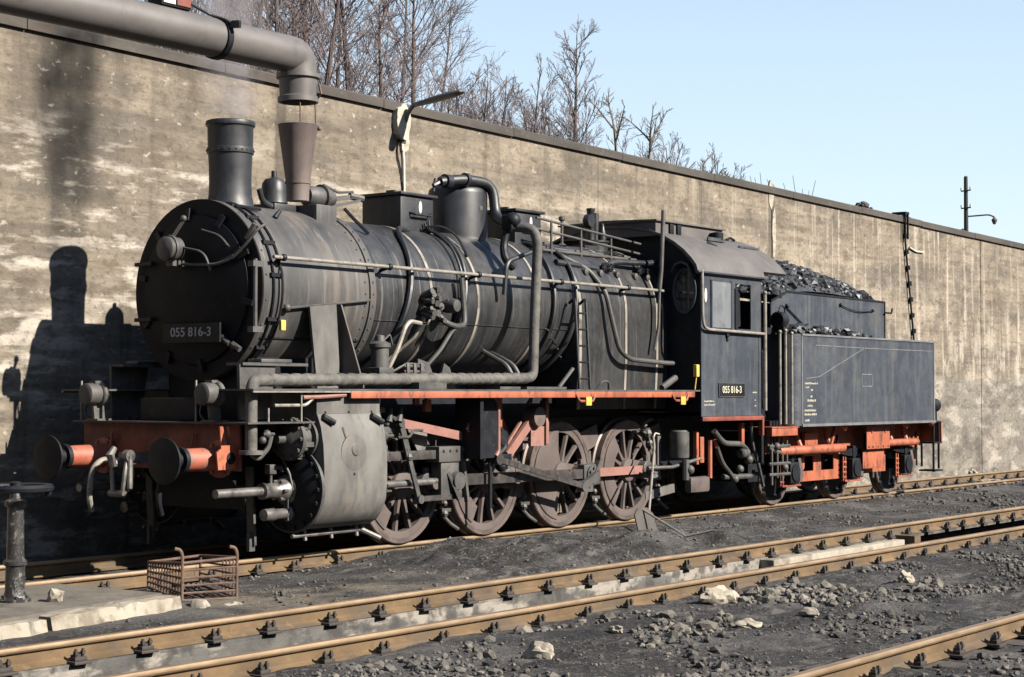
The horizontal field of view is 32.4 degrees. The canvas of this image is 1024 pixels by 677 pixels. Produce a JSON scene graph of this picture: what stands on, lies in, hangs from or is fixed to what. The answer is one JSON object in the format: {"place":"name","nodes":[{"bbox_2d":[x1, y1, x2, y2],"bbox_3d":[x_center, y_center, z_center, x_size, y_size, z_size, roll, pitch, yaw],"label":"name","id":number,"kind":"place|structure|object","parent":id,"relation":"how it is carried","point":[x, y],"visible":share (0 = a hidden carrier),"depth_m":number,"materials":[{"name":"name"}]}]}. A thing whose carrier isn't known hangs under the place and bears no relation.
{"place":"outdoors","nodes":[
{"label":"outdoors","id":0,"kind":"place"},
{"bbox_2d":[0,476,1023,676],"bbox_3d":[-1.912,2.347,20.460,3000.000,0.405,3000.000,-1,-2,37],"label":"ground","id":1,"kind":"structure","parent":0,"point":[607,644],"depth_m":15.97,"materials":[{"name":"grey gravel"}]},
{"bbox_2d":[0,583,181,639],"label":"concrete platform","id":2,"kind":"structure","parent":1,"relation":"on","point":[78,606],"depth_m":14.14,"materials":[{"name":"beige concrete"}]},
{"bbox_2d":[0,481,53,602],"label":"standpipe","id":3,"kind":"object","parent":2,"relation":"on","point":[15,562],"visible":0.98,"depth_m":14.30,"materials":[{"name":"black metal"}]},
{"bbox_2d":[46,588,64,601],"bbox_3d":[-3.726,2.099,14.352,0.127,0.146,0.150,0,-2,9],"label":"rubble","id":4,"kind":"object","parent":2,"relation":"on","point":[55,595],"visible":0.95,"depth_m":14.30,"materials":[{"name":"stone"}]},
{"bbox_2d":[0,0,319,105],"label":"water crane","id":5,"kind":"object","parent":1,"relation":"on","point":[174,24],"visible":1,"depth_m":15.23,"materials":[{"name":"grey paint"}]},
{"bbox_2d":[278,83,321,201],"bbox_3d":[-1.992,-1.834,16.454,0.402,1.103,0.382,-1,-2,37],"label":"filling funnel","id":6,"kind":"object","parent":5,"relation":"hanging from","point":[297,141],"visible":1,"depth_m":16.34,"materials":[{"name":"metal"}]},
{"bbox_2d":[147,545,238,600],"bbox_3d":[-2.949,2.085,16.062,0.589,0.490,1.110,1,-1,-27],"label":"wire basket","id":7,"kind":"object","parent":1,"relation":"on","point":[169,587],"visible":0.97,"depth_m":15.79,"materials":[{"name":"metal"}]},
{"bbox_2d":[190,599,210,607],"bbox_3d":[-2.660,2.305,15.029,0.300,0.167,0.185,-3,-4,62],"label":"broken concrete","id":8,"kind":"object","parent":1,"relation":"on","point":[198,603],"visible":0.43,"depth_m":14.98,"materials":[{"name":"beige concrete"}]},
{"bbox_2d":[224,601,241,605],"bbox_3d":[-2.398,2.323,15.205,0.183,0.111,0.160,0,-2,-7],"label":"broken concrete","id":9,"kind":"object","parent":1,"relation":"on","point":[233,603],"visible":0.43,"depth_m":15.18,"materials":[{"name":"beige concrete"}]},
{"bbox_2d":[0,13,1023,564],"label":"retaining wall","id":10,"kind":"structure","parent":1,"relation":"on","point":[104,167],"depth_m":21.82,"materials":[{"name":"concrete"}]},
{"bbox_2d":[397,89,464,190],"bbox_3d":[-1.103,-1.639,24.270,1.092,3.502,0.190,-1,-2,33],"label":"wall lamp","id":11,"kind":"object","parent":10,"relation":"attached to","point":[443,96],"visible":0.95,"depth_m":24.42,"materials":[{"name":"metal"}]},
{"bbox_2d":[855,201,872,208],"bbox_3d":[7.426,-2.762,37.314,0.414,0.292,1.174,-1,-2,37],"label":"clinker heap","id":12,"kind":"object","parent":10,"relation":"on","point":[864,204],"visible":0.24,"depth_m":37.18,"materials":[{"name":"grey stone"}]},
{"bbox_2d":[892,212,917,464],"bbox_3d":[8.638,0.019,38.254,0.310,5.461,1.068,-1,-2,37],"label":"wall cable","id":13,"kind":"object","parent":10,"relation":"attached to","point":[906,252],"depth_m":37.99,"materials":[{"name":"black metal"}]},
{"bbox_2d":[909,246,923,252],"bbox_3d":[8.829,-1.933,38.445,0.039,0.106,0.754,-1,-2,37],"label":"pipe stub","id":14,"kind":"object","parent":10,"relation":"attached to","point":[914,250],"visible":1,"depth_m":38.40,"materials":[{"name":"white paint"}]},
{"bbox_2d":[0,469,1023,588],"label":"railway track","id":15,"kind":"structure","parent":1,"relation":"on","point":[253,566],"depth_m":20.43,"materials":[{"name":"metal"}]},
{"bbox_2d":[33,118,785,551],"bbox_3d":[-0.587,0.090,22.278,3.035,4.685,11.675,-1,-2,37],"label":"steam locomotive","id":16,"kind":"object","parent":15,"relation":"on","point":[589,356],"visible":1,"depth_m":20.16,"materials":[{"name":"black metal"}]},
{"bbox_2d":[134,199,262,380],"bbox_3d":[-3.385,-0.515,18.577,1.930,1.930,0.177,-1,-2,37],"label":"smokebox door","id":17,"kind":"structure","parent":16,"relation":"in","point":[183,313],"depth_m":18.49,"materials":[{"name":"black metal"}]},
{"bbox_2d":[650,436,660,479],"bbox_3d":[1.976,1.643,24.270,0.100,0.600,0.240,-1,-2,37],"label":"pipe","id":18,"kind":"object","parent":16,"relation":"in","point":[657,461],"depth_m":24.24,"materials":[{"name":"grey metal"}]},
{"bbox_2d":[645,484,674,499],"bbox_3d":[2.035,2.128,24.417,0.050,0.199,0.763,-1,-2,37],"label":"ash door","id":19,"kind":"structure","parent":16,"relation":"in","point":[667,489],"depth_m":24.45,"materials":[{"name":"grey metal"}]},
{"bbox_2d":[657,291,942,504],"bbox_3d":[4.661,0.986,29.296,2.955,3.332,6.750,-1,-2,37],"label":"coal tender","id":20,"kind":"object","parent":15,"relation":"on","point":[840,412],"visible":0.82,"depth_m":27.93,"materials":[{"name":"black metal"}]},
{"bbox_2d":[735,260,873,337],"bbox_3d":[4.583,-0.623,28.792,2.438,1.353,4.187,-1,-2,37],"label":"coal","id":21,"kind":"object","parent":20,"relation":"in","point":[801,279],"visible":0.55,"depth_m":28.06,"materials":[{"name":"black stone"}]},
{"bbox_2d":[5,517,1023,676],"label":"pit","id":22,"kind":"object","parent":1,"relation":"on","point":[137,661],"visible":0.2,"depth_m":14.80,"materials":[{"name":"concrete"}]},
{"bbox_2d":[0,506,1023,676],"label":"railway track","id":23,"kind":"structure","parent":22,"relation":"on","point":[89,649],"depth_m":14.58,"materials":[{"name":"metal"}]},
{"bbox_2d":[895,534,920,544],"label":"end block","id":24,"kind":"structure","parent":22,"relation":"on","point":[909,539],"depth_m":22.65,"materials":[{"name":"brown wood"}]},
{"bbox_2d":[520,641,554,659],"bbox_3d":[0.179,2.189,12.223,0.258,0.175,0.125,-1,-2,37],"label":"white stone","id":25,"kind":"object","parent":1,"relation":"on","point":[538,649],"visible":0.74,"depth_m":12.19,"materials":[{"name":"stone"}]},
{"bbox_2d":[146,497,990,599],"bbox_3d":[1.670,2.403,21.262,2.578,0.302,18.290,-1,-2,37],"label":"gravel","id":26,"kind":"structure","parent":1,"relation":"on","point":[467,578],"depth_m":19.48,"materials":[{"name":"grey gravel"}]},
{"bbox_2d":[608,625,622,633],"bbox_3d":[0.802,2.248,13.573,0.120,0.084,0.110,0,-2,8],"label":"white stone","id":27,"kind":"object","parent":1,"relation":"on","point":[617,629],"visible":0.97,"depth_m":13.53,"materials":[{"name":"stone"}]},
{"bbox_2d":[648,432,659,509],"bbox_3d":[1.806,1.891,22.978,0.097,1.291,1.921,0,-2,9],"label":"fire iron","id":28,"kind":"object","parent":1,"relation":"on","point":[652,472],"visible":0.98,"depth_m":23.20,"materials":[{"name":"grey metal"}]},
{"bbox_2d":[634,507,714,537],"bbox_3d":[1.911,2.228,20.815,0.929,0.423,0.356,-1,-2,35],"label":"shovel","id":29,"kind":"object","parent":1,"relation":"on","point":[644,517],"visible":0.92,"depth_m":21.00,"materials":[{"name":"metal"}]},
{"bbox_2d":[698,585,739,604],"bbox_3d":[1.816,2.280,15.491,0.389,0.225,0.198,1,-2,-32],"label":"white stone","id":30,"kind":"object","parent":1,"relation":"on","point":[719,594],"visible":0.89,"depth_m":15.43,"materials":[{"name":"stone"}]},
{"bbox_2d":[521,565,943,648],"bbox_3d":[2.376,2.302,15.623,1.264,0.202,6.211,-1,-2,37],"label":"rubble","id":31,"kind":"object","parent":1,"relation":"on","point":[770,594],"visible":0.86,"depth_m":15.39,"materials":[{"name":"grey stone"}]},
{"bbox_2d":[735,618,761,628],"bbox_3d":[1.882,2.272,14.016,0.218,0.098,0.126,0,-2,11],"label":"white stone","id":32,"kind":"object","parent":1,"relation":"on","point":[750,623],"visible":1,"depth_m":13.98,"materials":[{"name":"stone"}]},
{"bbox_2d":[798,607,819,617],"bbox_3d":[2.470,2.276,14.628,0.119,0.089,0.236,1,-2,-29],"label":"white stone","id":33,"kind":"object","parent":1,"relation":"on","point":[813,612],"visible":1,"depth_m":14.60,"materials":[{"name":"stone"}]},
{"bbox_2d":[760,539,904,567],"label":"concrete beam","id":34,"kind":"structure","parent":1,"relation":"on","point":[801,557],"depth_m":20.91,"materials":[{"name":"beige concrete"}]},
{"bbox_2d":[783,609,1023,676],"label":"railway track","id":35,"kind":"structure","parent":1,"relation":"on","point":[932,651],"depth_m":12.26,"materials":[{"name":"metal"}]},
{"bbox_2d":[897,570,914,582],"bbox_3d":[3.844,2.336,17.222,0.160,0.163,0.168,-1,-2,37],"label":"white stone","id":36,"kind":"object","parent":1,"relation":"on","point":[905,576],"visible":0.96,"depth_m":17.17,"materials":[{"name":"stone"}]},
{"bbox_2d":[817,478,1023,506],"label":"gravel","id":37,"kind":"structure","parent":1,"relation":"on","point":[993,502],"depth_m":30.69,"materials":[{"name":"grey gravel"}]},
{"bbox_2d":[968,469,977,473],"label":"white stone","id":38,"kind":"object","parent":1,"relation":"on","point":[972,471],"visible":0.31,"depth_m":38.73,"materials":[{"name":"stone"}]},
{"bbox_2d":[979,479,1005,483],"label":"white stone","id":39,"kind":"object","parent":1,"relation":"on","point":[983,480],"visible":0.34,"depth_m":34.71,"materials":[{"name":"stone"}]},
{"bbox_2d":[142,0,1023,243],"label":"sky","id":40,"kind":"structure","parent":0,"point":[888,105],"materials":[{"name":"blue"}]},
{"bbox_2d":[282,540,1023,676],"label":"gravel","id":41,"kind":"structure","parent":0,"point":[692,656],"depth_m":13.56,"materials":[{"name":"grey gravel"}]},
{"bbox_2d":[912,647,1023,676],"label":"gravel","id":42,"kind":"structure","parent":0,"point":[982,657],"depth_m":11.79,"materials":[{"name":"grey gravel"}]},
{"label":"hill","id":43,"kind":"structure","parent":0,"visible":0},
{"bbox_2d":[146,0,232,63],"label":"bare tree","id":44,"kind":"object","parent":43,"relation":"on","point":[197,2],"visible":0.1,"depth_m":26.48,"materials":[{"name":"brown plant"}]},
{"bbox_2d":[196,0,312,72],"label":"bare tree","id":45,"kind":"object","parent":43,"relation":"on","point":[238,2],"visible":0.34,"depth_m":28.60,"materials":[{"name":"brown plant"}]},
{"bbox_2d":[196,0,317,71],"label":"bare tree","id":46,"kind":"object","parent":43,"relation":"on","point":[260,13],"visible":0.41,"depth_m":28.29,"materials":[{"name":"brown plant"}]},
{"bbox_2d":[200,0,317,67],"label":"bare tree","id":47,"kind":"object","parent":43,"relation":"on","point":[241,17],"visible":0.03,"depth_m":34.09,"materials":[{"name":"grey plant"}]},
{"bbox_2d":[203,0,331,72],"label":"bare tree","id":48,"kind":"object","parent":43,"relation":"on","point":[267,5],"visible":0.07,"depth_m":31.05,"materials":[{"name":"brown plant"}]},
{"bbox_2d":[221,0,325,73],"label":"bare tree","id":49,"kind":"object","parent":43,"relation":"on","point":[277,19],"visible":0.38,"depth_m":28.08,"materials":[{"name":"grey plant"}]},
{"bbox_2d":[240,0,365,83],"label":"bare tree","id":50,"kind":"object","parent":43,"relation":"on","point":[311,16],"visible":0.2,"depth_m":30.30,"materials":[{"name":"brown plant"}]},
{"bbox_2d":[241,0,390,88],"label":"bare tree","id":51,"kind":"object","parent":43,"relation":"on","point":[323,39],"visible":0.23,"depth_m":32.96,"materials":[{"name":"brown plant"}]},
{"bbox_2d":[268,0,398,94],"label":"bare tree","id":52,"kind":"object","parent":43,"relation":"on","point":[347,73],"visible":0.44,"depth_m":31.93,"materials":[{"name":"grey plant"}]},
{"bbox_2d":[273,0,403,95],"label":"bare tree","id":53,"kind":"object","parent":43,"relation":"on","point":[337,80],"visible":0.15,"depth_m":36.53,"materials":[{"name":"brown plant"}]},
{"bbox_2d":[269,0,415,89],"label":"bare tree","id":54,"kind":"object","parent":43,"relation":"on","point":[328,69],"visible":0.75,"depth_m":29.01,"materials":[{"name":"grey plant"}]},
{"bbox_2d":[282,0,433,99],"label":"bare tree","id":55,"kind":"object","parent":43,"relation":"on","point":[372,50],"visible":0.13,"depth_m":38.93,"materials":[{"name":"brown plant"}]},
{"bbox_2d":[350,0,434,102],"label":"bare tree","id":56,"kind":"object","parent":43,"relation":"on","point":[379,63],"visible":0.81,"depth_m":30.22,"materials":[{"name":"brown plant"}]},
{"bbox_2d":[102,0,697,166],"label":"brushwood","id":57,"kind":"object","parent":43,"relation":"on","point":[217,6],"visible":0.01,"depth_m":36.87,"materials":[{"name":"brown plant"}]},
{"bbox_2d":[345,0,476,107],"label":"bare tree","id":58,"kind":"object","parent":43,"relation":"on","point":[413,47],"visible":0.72,"depth_m":31.83,"materials":[{"name":"brown plant"}]},
{"bbox_2d":[347,0,492,108],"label":"bare tree","id":59,"kind":"object","parent":43,"relation":"on","point":[430,54],"visible":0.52,"depth_m":33.98,"materials":[{"name":"brown plant"}]},
{"bbox_2d":[426,60,507,123],"bbox_3d":[-0.695,-4.119,36.827,2.896,3.191,2.286,1,-2,-36],"label":"leafless shrub","id":60,"kind":"object","parent":43,"relation":"on","point":[449,107],"visible":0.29,"depth_m":36.27,"materials":[{"name":"brown plant"}]},
{"bbox_2d":[394,0,546,121],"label":"bare tree","id":61,"kind":"object","parent":43,"relation":"on","point":[448,42],"visible":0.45,"depth_m":40.63,"materials":[{"name":"brown plant"}]},
{"bbox_2d":[445,54,531,129],"bbox_3d":[-0.307,-4.219,35.983,1.914,3.317,3.901,1,-2,-18],"label":"leafless shrub","id":62,"kind":"object","parent":43,"relation":"on","point":[504,113],"visible":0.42,"depth_m":34.98,"materials":[{"name":"brown plant"}]},
{"bbox_2d":[459,78,560,135],"bbox_3d":[-0.010,-4.040,38.528,2.451,3.404,2.082,1,-2,-16],"label":"leafless shrub","id":63,"kind":"object","parent":43,"relation":"on","point":[541,94],"visible":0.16,"depth_m":38.63,"materials":[{"name":"brown plant"}]},
{"bbox_2d":[462,69,563,130],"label":"leafless shrub","id":64,"kind":"object","parent":43,"relation":"on","point":[490,92],"visible":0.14,"depth_m":43.33,"materials":[{"name":"brown plant"}]},
{"bbox_2d":[453,63,604,143],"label":"leafless shrub","id":65,"kind":"object","parent":43,"relation":"on","point":[526,118],"visible":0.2,"depth_m":40.04,"materials":[{"name":"brown plant"}]},
{"bbox_2d":[528,52,543,132],"bbox_3d":[0.424,-4.179,35.751,0.405,3.308,0.623,1,-2,-37],"label":"sapling","id":66,"kind":"object","parent":43,"relation":"on","point":[536,114],"visible":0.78,"depth_m":35.73,"materials":[{"name":"brown plant"}]},
{"bbox_2d":[492,82,587,142],"bbox_3d":[0.378,-3.797,36.370,1.579,2.694,2.488,-1,-2,37],"label":"leafless shrub","id":67,"kind":"object","parent":43,"relation":"on","point":[537,123],"visible":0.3,"depth_m":36.56,"materials":[{"name":"brown plant"}]},
{"bbox_2d":[532,107,603,146],"bbox_3d":[1.355,-3.739,38.983,1.470,2.930,2.227,-6,-6,73],"label":"leafless shrub","id":68,"kind":"object","parent":43,"relation":"on","point":[588,137],"visible":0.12,"depth_m":39.07,"materials":[{"name":"brown plant"}]},
{"bbox_2d":[529,14,607,144],"bbox_3d":[1.258,-4.561,35.621,1.535,4.159,1.387,-1,-2,37],"label":"conical tree","id":69,"kind":"object","parent":43,"relation":"on","point":[574,110],"visible":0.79,"depth_m":35.73,"materials":[{"name":"brown plant"}]},
{"bbox_2d":[587,88,629,150],"bbox_3d":[1.987,-3.802,36.023,0.861,2.749,1.112,0,-2,15],"label":"dead tree","id":70,"kind":"object","parent":43,"relation":"on","point":[616,133],"visible":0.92,"depth_m":36.00,"materials":[{"name":"brown plant"}]},
{"bbox_2d":[619,102,673,158],"bbox_3d":[2.799,-3.653,36.833,1.003,2.567,0.938,-1,-2,37],"label":"dead tree","id":71,"kind":"object","parent":43,"relation":"on","point":[650,139],"visible":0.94,"depth_m":36.86,"materials":[{"name":"brown plant"}]},
{"bbox_2d":[605,130,695,168],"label":"leafless shrub","id":72,"kind":"object","parent":43,"relation":"on","point":[657,145],"visible":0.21,"depth_m":40.54,"materials":[{"name":"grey plant"}]},
{"bbox_2d":[646,134,694,167],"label":"leafless shrub","id":73,"kind":"object","parent":43,"relation":"on","point":[663,150],"visible":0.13,"depth_m":41.90,"materials":[{"name":"grey plant"}]},
{"bbox_2d":[697,143,752,179],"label":"leafless shrub","id":74,"kind":"object","parent":43,"relation":"on","point":[714,163],"visible":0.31,"depth_m":40.77,"materials":[{"name":"brown plant"}]},
{"bbox_2d":[719,170,735,177],"bbox_3d":[4.898,-3.041,39.818,0.553,1.638,0.557,-1,-2,37],"label":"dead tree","id":75,"kind":"object","parent":43,"relation":"on","point":[725,174],"visible":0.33,"depth_m":39.74,"materials":[{"name":"brown plant"}]},
{"bbox_2d":[783,178,815,194],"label":"dry stalks","id":76,"kind":"object","parent":43,"relation":"on","point":[802,189],"visible":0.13,"depth_m":40.24,"materials":[{"name":"plant"}]},
{"bbox_2d":[960,176,996,230],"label":"telegraph pole","id":77,"kind":"object","parent":43,"relation":"on","point":[966,207],"visible":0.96,"depth_m":50.73,"materials":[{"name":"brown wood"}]}
]}

